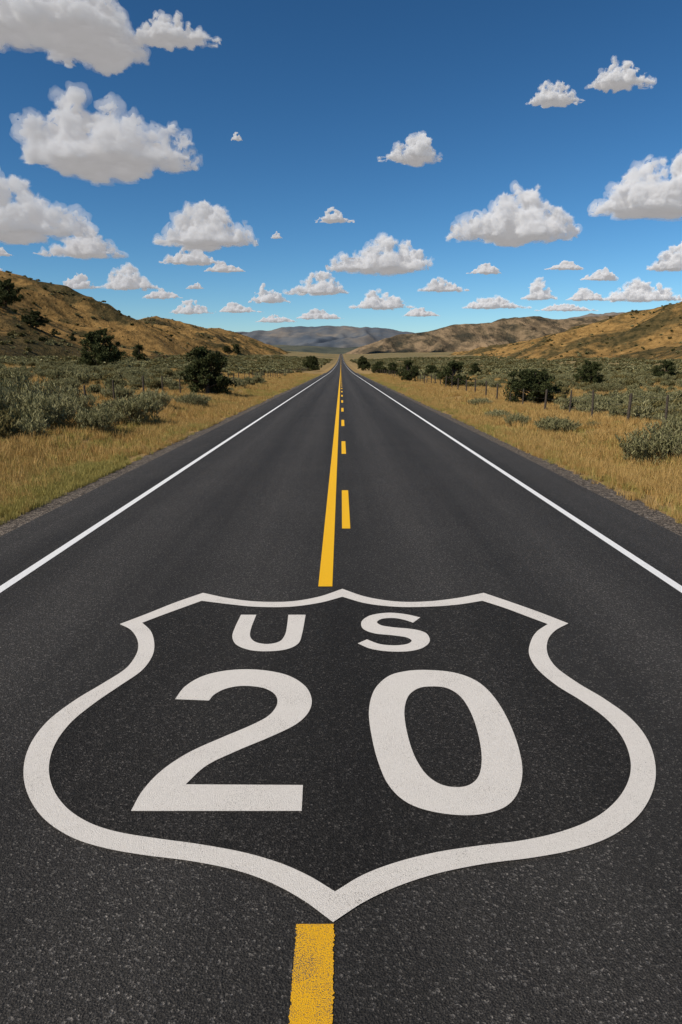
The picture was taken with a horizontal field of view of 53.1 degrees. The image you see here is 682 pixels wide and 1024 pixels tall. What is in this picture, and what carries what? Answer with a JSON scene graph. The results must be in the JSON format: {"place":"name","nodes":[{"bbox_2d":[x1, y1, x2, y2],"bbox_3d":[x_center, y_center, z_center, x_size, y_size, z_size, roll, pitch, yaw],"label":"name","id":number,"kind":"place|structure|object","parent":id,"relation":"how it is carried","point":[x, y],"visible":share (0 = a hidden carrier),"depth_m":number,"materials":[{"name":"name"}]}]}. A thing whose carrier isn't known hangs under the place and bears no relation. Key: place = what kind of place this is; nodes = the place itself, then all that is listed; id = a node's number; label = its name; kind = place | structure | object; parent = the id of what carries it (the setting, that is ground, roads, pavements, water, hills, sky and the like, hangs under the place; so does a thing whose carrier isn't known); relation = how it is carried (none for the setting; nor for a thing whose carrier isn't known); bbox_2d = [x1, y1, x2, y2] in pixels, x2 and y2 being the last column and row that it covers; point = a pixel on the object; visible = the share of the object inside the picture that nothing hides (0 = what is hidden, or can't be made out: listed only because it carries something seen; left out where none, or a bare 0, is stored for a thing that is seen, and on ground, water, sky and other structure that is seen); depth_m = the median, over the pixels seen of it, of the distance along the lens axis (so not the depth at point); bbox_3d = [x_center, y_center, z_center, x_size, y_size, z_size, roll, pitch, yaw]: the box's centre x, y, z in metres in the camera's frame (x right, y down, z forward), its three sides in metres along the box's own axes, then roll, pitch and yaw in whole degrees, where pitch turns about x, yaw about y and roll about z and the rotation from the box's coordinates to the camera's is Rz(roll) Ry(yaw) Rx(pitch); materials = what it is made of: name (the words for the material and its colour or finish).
{"place":"outdoors","nodes":[
{"label":"outdoors","id":0,"kind":"place"},
{"bbox_2d":[0,271,290,358],"bbox_3d":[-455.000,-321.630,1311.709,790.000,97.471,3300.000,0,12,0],"label":"hill","id":1,"kind":"structure","parent":0,"point":[139,331],"depth_m":519.65,"materials":[{"name":"brown soil"}]},
{"bbox_2d":[0,278,24,307],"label":"juniper tree","id":2,"kind":"object","parent":1,"relation":"on","point":[8,292],"visible":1,"depth_m":305.67,"materials":[{"name":"green plant"}]},
{"bbox_2d":[20,310,51,326],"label":"juniper tree","id":3,"kind":"object","parent":1,"relation":"on","point":[33,320],"visible":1,"depth_m":254.03,"materials":[{"name":"green plant"}]},
{"bbox_2d":[50,328,57,334],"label":"juniper tree","id":4,"kind":"object","parent":1,"relation":"on","point":[52,332],"visible":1,"depth_m":255.15,"materials":[{"name":"green plant"}]},
{"bbox_2d":[69,333,75,340],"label":"juniper tree","id":5,"kind":"object","parent":1,"relation":"on","point":[71,337],"visible":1,"depth_m":259.58,"materials":[{"name":"green plant"}]},
{"bbox_2d":[222,346,230,351],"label":"juniper tree","id":6,"kind":"object","parent":1,"relation":"on","point":[226,348],"visible":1,"depth_m":831.21,"materials":[{"name":"green plant"}]},
{"bbox_2d":[232,344,240,353],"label":"juniper tree","id":7,"kind":"object","parent":1,"relation":"on","point":[235,346],"visible":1,"depth_m":835.08,"materials":[{"name":"green plant"}]},
{"bbox_2d":[0,274,680,357],"bbox_3d":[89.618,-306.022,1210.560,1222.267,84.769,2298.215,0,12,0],"label":"hillside shrubs","id":8,"kind":"object","parent":1,"relation":"on","point":[22,334],"visible":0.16,"depth_m":537.10,"materials":[{"name":"green plant"}]},
{"bbox_2d":[272,345,358,353],"bbox_3d":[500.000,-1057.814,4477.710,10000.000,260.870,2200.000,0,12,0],"label":"mountain ridge","id":9,"kind":"structure","parent":0,"point":[325,350],"depth_m":4357.38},
{"bbox_2d":[0,354,681,1023],"bbox_3d":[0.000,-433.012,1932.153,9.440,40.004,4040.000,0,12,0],"label":"road","id":10,"kind":"structure","parent":0,"point":[340,474],"depth_m":5.09,"materials":[{"name":"grey asphalt"}]},
{"bbox_2d":[23,589,655,921],"bbox_3d":[0.030,1.278,5.060,4.105,0.004,4.422,0,12,0],"label":"route shield marking","id":11,"kind":"object","parent":10,"relation":"on","point":[332,760],"visible":1,"depth_m":4.22,"materials":[{"name":"white paint"}]},
{"bbox_2d":[0,357,681,438],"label":"sagebrush field","id":12,"kind":"structure","parent":0,"point":[15,420],"depth_m":57.07,"materials":[{"name":"green plant"}]},
{"bbox_2d":[0,371,60,404],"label":"sagebrush","id":13,"kind":"object","parent":12,"relation":"on","point":[22,387],"visible":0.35,"depth_m":26.79,"materials":[{"name":"green plant"}]},
{"bbox_2d":[0,271,681,375],"bbox_3d":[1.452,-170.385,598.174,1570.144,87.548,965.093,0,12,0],"label":"sagebrush cover","id":14,"kind":"object","parent":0,"point":[240,364],"visible":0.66,"depth_m":324.32,"materials":[{"name":"green plant"}]},
{"bbox_2d":[0,0,681,332],"label":"sky","id":15,"kind":"structure","parent":0,"point":[415,166],"materials":[{"name":"blue"}]},
{"bbox_2d":[0,351,681,524],"bbox_3d":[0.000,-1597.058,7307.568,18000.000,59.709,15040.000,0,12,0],"label":"ground","id":16,"kind":"structure","parent":0,"point":[327,367],"depth_m":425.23,"materials":[{"name":"yellow plant"}]},
{"bbox_2d":[0,385,18,409],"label":"sagebrush","id":17,"kind":"object","parent":16,"relation":"on","point":[4,399],"visible":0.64,"depth_m":23.86,"materials":[{"name":"green plant"}]},
{"bbox_2d":[0,367,36,382],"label":"sagebrush","id":18,"kind":"object","parent":16,"relation":"on","point":[15,372],"visible":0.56,"depth_m":50.10,"materials":[{"name":"green plant"}]},
{"bbox_2d":[5,386,82,427],"bbox_3d":[-10.688,-3.729,24.380,2.648,1.550,2.688,8,15,34],"label":"sagebrush","id":19,"kind":"object","parent":16,"relation":"on","point":[52,404],"visible":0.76,"depth_m":23.92,"materials":[{"name":"green plant"}]},
{"bbox_2d":[42,376,83,391],"bbox_3d":[-16.601,-7.575,40.675,2.234,1.074,2.200,11,16,41],"label":"sagebrush","id":20,"kind":"object","parent":16,"relation":"on","point":[75,383],"visible":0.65,"depth_m":40.39,"materials":[{"name":"green plant"}]},
{"bbox_2d":[60,390,96,413],"bbox_3d":[-11.809,-4.864,30.137,2.010,1.219,2.016,-7,14,-30],"label":"sagebrush","id":21,"kind":"object","parent":16,"relation":"on","point":[83,399],"visible":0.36,"depth_m":29.95,"materials":[{"name":"green plant"}]},
{"bbox_2d":[70,403,122,433],"bbox_3d":[-8.690,-3.336,24.400,2.042,1.105,1.936,11,16,40],"label":"sagebrush","id":22,"kind":"object","parent":16,"relation":"on","point":[101,419],"visible":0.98,"depth_m":24.00,"materials":[{"name":"green plant"}]},
{"bbox_2d":[77,328,127,365],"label":"juniper tree","id":23,"kind":"object","parent":16,"relation":"on","point":[103,351],"visible":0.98,"depth_m":104.81,"materials":[{"name":"green plant"}]},
{"bbox_2d":[99,384,135,397],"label":"sagebrush","id":24,"kind":"object","parent":16,"relation":"on","point":[118,390],"visible":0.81,"depth_m":37.71,"materials":[{"name":"green plant"}]},
{"bbox_2d":[100,390,164,425],"bbox_3d":[-8.644,-4.340,28.398,2.809,1.450,2.767,-11,16,-42],"label":"sagebrush","id":25,"kind":"object","parent":16,"relation":"on","point":[130,409],"visible":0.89,"depth_m":27.88,"materials":[{"name":"green plant"}]},
{"bbox_2d":[132,343,146,359],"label":"juniper tree","id":26,"kind":"object","parent":16,"relation":"on","point":[138,350],"visible":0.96,"depth_m":274.68,"materials":[{"name":"green plant"}]},
{"bbox_2d":[133,387,174,407],"bbox_3d":[-9.794,-5.877,35.471,1.997,1.173,1.980,9,15,37],"label":"sagebrush","id":27,"kind":"object","parent":16,"relation":"on","point":[159,396],"visible":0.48,"depth_m":35.19,"materials":[{"name":"green plant"}]},
{"bbox_2d":[0,373,324,535],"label":"gravel shoulder","id":28,"kind":"object","parent":16,"relation":"on","point":[27,517],"visible":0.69,"depth_m":14.04},
{"bbox_2d":[17,368,308,405],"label":"wire fence","id":29,"kind":"object","parent":16,"relation":"on","point":[84,389],"visible":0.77,"depth_m":41.77,"materials":[{"name":"grey metal"}]},
{"bbox_2d":[173,390,211,406],"bbox_3d":[-8.486,-6.467,39.172,2.255,1.078,2.248,2,12,10],"label":"sagebrush","id":30,"kind":"object","parent":16,"relation":"on","point":[194,398],"visible":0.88,"depth_m":38.90,"materials":[{"name":"green plant"}]},
{"bbox_2d":[178,346,237,394],"bbox_3d":[-10.385,-10.636,51.644,4.758,3.833,3.769,-10,16,-39],"label":"juniper tree","id":31,"kind":"object","parent":16,"relation":"on","point":[199,368],"visible":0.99,"depth_m":51.09,"materials":[{"name":"green plant"}]},
{"bbox_2d":[302,355,319,369],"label":"juniper tree","id":32,"kind":"object","parent":16,"relation":"on","point":[311,362],"visible":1,"depth_m":256.19,"materials":[{"name":"green plant"}]},
{"bbox_2d":[355,356,370,370],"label":"juniper tree","id":33,"kind":"object","parent":16,"relation":"on","point":[363,363],"visible":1,"depth_m":281.69,"materials":[{"name":"green plant"}]},
{"bbox_2d":[370,361,387,372],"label":"juniper tree","id":34,"kind":"object","parent":16,"relation":"on","point":[378,365],"visible":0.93,"depth_m":198.57,"materials":[{"name":"green plant"}]},
{"bbox_2d":[387,362,398,373],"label":"juniper tree","id":35,"kind":"object","parent":16,"relation":"on","point":[392,366],"visible":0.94,"depth_m":174.02,"materials":[{"name":"green plant"}]},
{"bbox_2d":[395,359,418,380],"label":"juniper tree","id":36,"kind":"object","parent":16,"relation":"on","point":[407,374],"visible":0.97,"depth_m":99.68,"materials":[{"name":"green plant"}]},
{"bbox_2d":[424,364,438,373],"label":"juniper tree","id":37,"kind":"object","parent":16,"relation":"on","point":[432,369],"visible":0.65,"depth_m":143.49,"materials":[{"name":"green plant"}]},
{"bbox_2d":[434,360,471,385],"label":"juniper tree","id":38,"kind":"object","parent":16,"relation":"on","point":[453,365],"visible":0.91,"depth_m":74.85,"materials":[{"name":"green plant"}]},
{"bbox_2d":[468,363,481,374],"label":"juniper tree","id":39,"kind":"object","parent":16,"relation":"on","point":[475,367],"visible":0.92,"depth_m":158.38,"materials":[{"name":"green plant"}]},
{"bbox_2d":[467,397,492,405],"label":"sagebrush","id":40,"kind":"object","parent":16,"relation":"on","point":[476,401],"visible":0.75,"depth_m":42.39,"materials":[{"name":"green plant"}]},
{"bbox_2d":[484,409,514,417],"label":"sagebrush","id":41,"kind":"object","parent":16,"relation":"on","point":[496,412],"visible":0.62,"depth_m":31.97,"materials":[{"name":"green plant"}]},
{"bbox_2d":[502,412,530,426],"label":"sagebrush","id":42,"kind":"object","parent":16,"relation":"on","point":[513,417],"visible":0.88,"depth_m":28.73,"materials":[{"name":"green plant"}]},
{"bbox_2d":[357,373,681,535],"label":"gravel shoulder","id":43,"kind":"object","parent":16,"relation":"on","point":[640,508],"visible":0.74,"depth_m":13.58},
{"bbox_2d":[376,369,680,421],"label":"wire fence","id":44,"kind":"object","parent":16,"relation":"on","point":[628,405],"visible":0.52,"depth_m":33.83,"materials":[{"name":"grey metal"}]},
{"bbox_2d":[503,367,563,403],"bbox_3d":[12.814,-8.407,45.638,3.905,2.483,3.829,3,12,12],"label":"juniper tree","id":45,"kind":"object","parent":16,"relation":"on","point":[537,385],"visible":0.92,"depth_m":44.97,"materials":[{"name":"green plant"}]},
{"bbox_2d":[533,414,582,432],"bbox_3d":[7.916,-3.207,25.128,1.820,0.795,1.793,-2,12,-9],"label":"sagebrush","id":46,"kind":"object","parent":16,"relation":"on","point":[549,423],"visible":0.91,"depth_m":24.75,"materials":[{"name":"green plant"}]},
{"bbox_2d":[565,394,594,403],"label":"sagebrush","id":47,"kind":"object","parent":16,"relation":"on","point":[579,398],"visible":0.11,"depth_m":41.27,"materials":[{"name":"green plant"}]},
{"bbox_2d":[571,359,606,383],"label":"juniper tree","id":48,"kind":"object","parent":16,"relation":"on","point":[588,371],"visible":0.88,"depth_m":68.63,"materials":[{"name":"green plant"}]},
{"bbox_2d":[585,421,601,427],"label":"sagebrush","id":49,"kind":"object","parent":16,"relation":"on","point":[590,422],"visible":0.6,"depth_m":25.56,"materials":[{"name":"green plant"}]},
{"bbox_2d":[588,381,625,392],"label":"sagebrush","id":50,"kind":"object","parent":16,"relation":"on","point":[602,386],"visible":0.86,"depth_m":53.76,"materials":[{"name":"green plant"}]},
{"bbox_2d":[608,392,649,401],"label":"sagebrush","id":51,"kind":"object","parent":16,"relation":"on","point":[636,398],"visible":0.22,"depth_m":40.29,"materials":[{"name":"green plant"}]},
{"bbox_2d":[615,423,681,464],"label":"sagebrush","id":52,"kind":"object","parent":16,"relation":"on","point":[664,443],"visible":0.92,"depth_m":17.27,"materials":[{"name":"green plant"}]},
{"bbox_2d":[646,391,658,399],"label":"sagebrush","id":53,"kind":"object","parent":16,"relation":"on","point":[652,394],"visible":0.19,"depth_m":42.02,"materials":[{"name":"green plant"}]},
{"bbox_2d":[645,413,681,438],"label":"sagebrush","id":54,"kind":"object","parent":16,"relation":"on","point":[677,425],"visible":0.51,"depth_m":18.69,"materials":[{"name":"green plant"}]},
{"bbox_2d":[648,411,680,422],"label":"sagebrush","id":55,"kind":"object","parent":16,"relation":"on","point":[668,415],"visible":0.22,"depth_m":25.48,"materials":[{"name":"green plant"}]},
{"bbox_2d":[650,360,681,377],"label":"juniper tree","id":56,"kind":"object","parent":16,"relation":"on","point":[668,370],"visible":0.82,"depth_m":74.96,"materials":[{"name":"green plant"}]},
{"bbox_2d":[237,312,624,347],"bbox_3d":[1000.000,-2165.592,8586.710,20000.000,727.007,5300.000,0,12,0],"label":"mountain range","id":57,"kind":"structure","parent":0,"point":[338,336],"depth_m":8191.06,"materials":[{"name":"grey stone"}]},
{"bbox_2d":[345,313,622,353],"bbox_3d":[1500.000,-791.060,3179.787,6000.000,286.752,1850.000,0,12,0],"label":"mountain ridge","id":58,"kind":"structure","parent":0,"point":[459,337],"depth_m":2984.69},
{"bbox_2d":[450,301,681,359],"bbox_3d":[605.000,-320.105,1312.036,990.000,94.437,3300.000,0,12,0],"label":"hill","id":59,"kind":"structure","parent":0,"point":[617,326],"depth_m":602.95,"materials":[{"name":"brown soil"}]}
]}

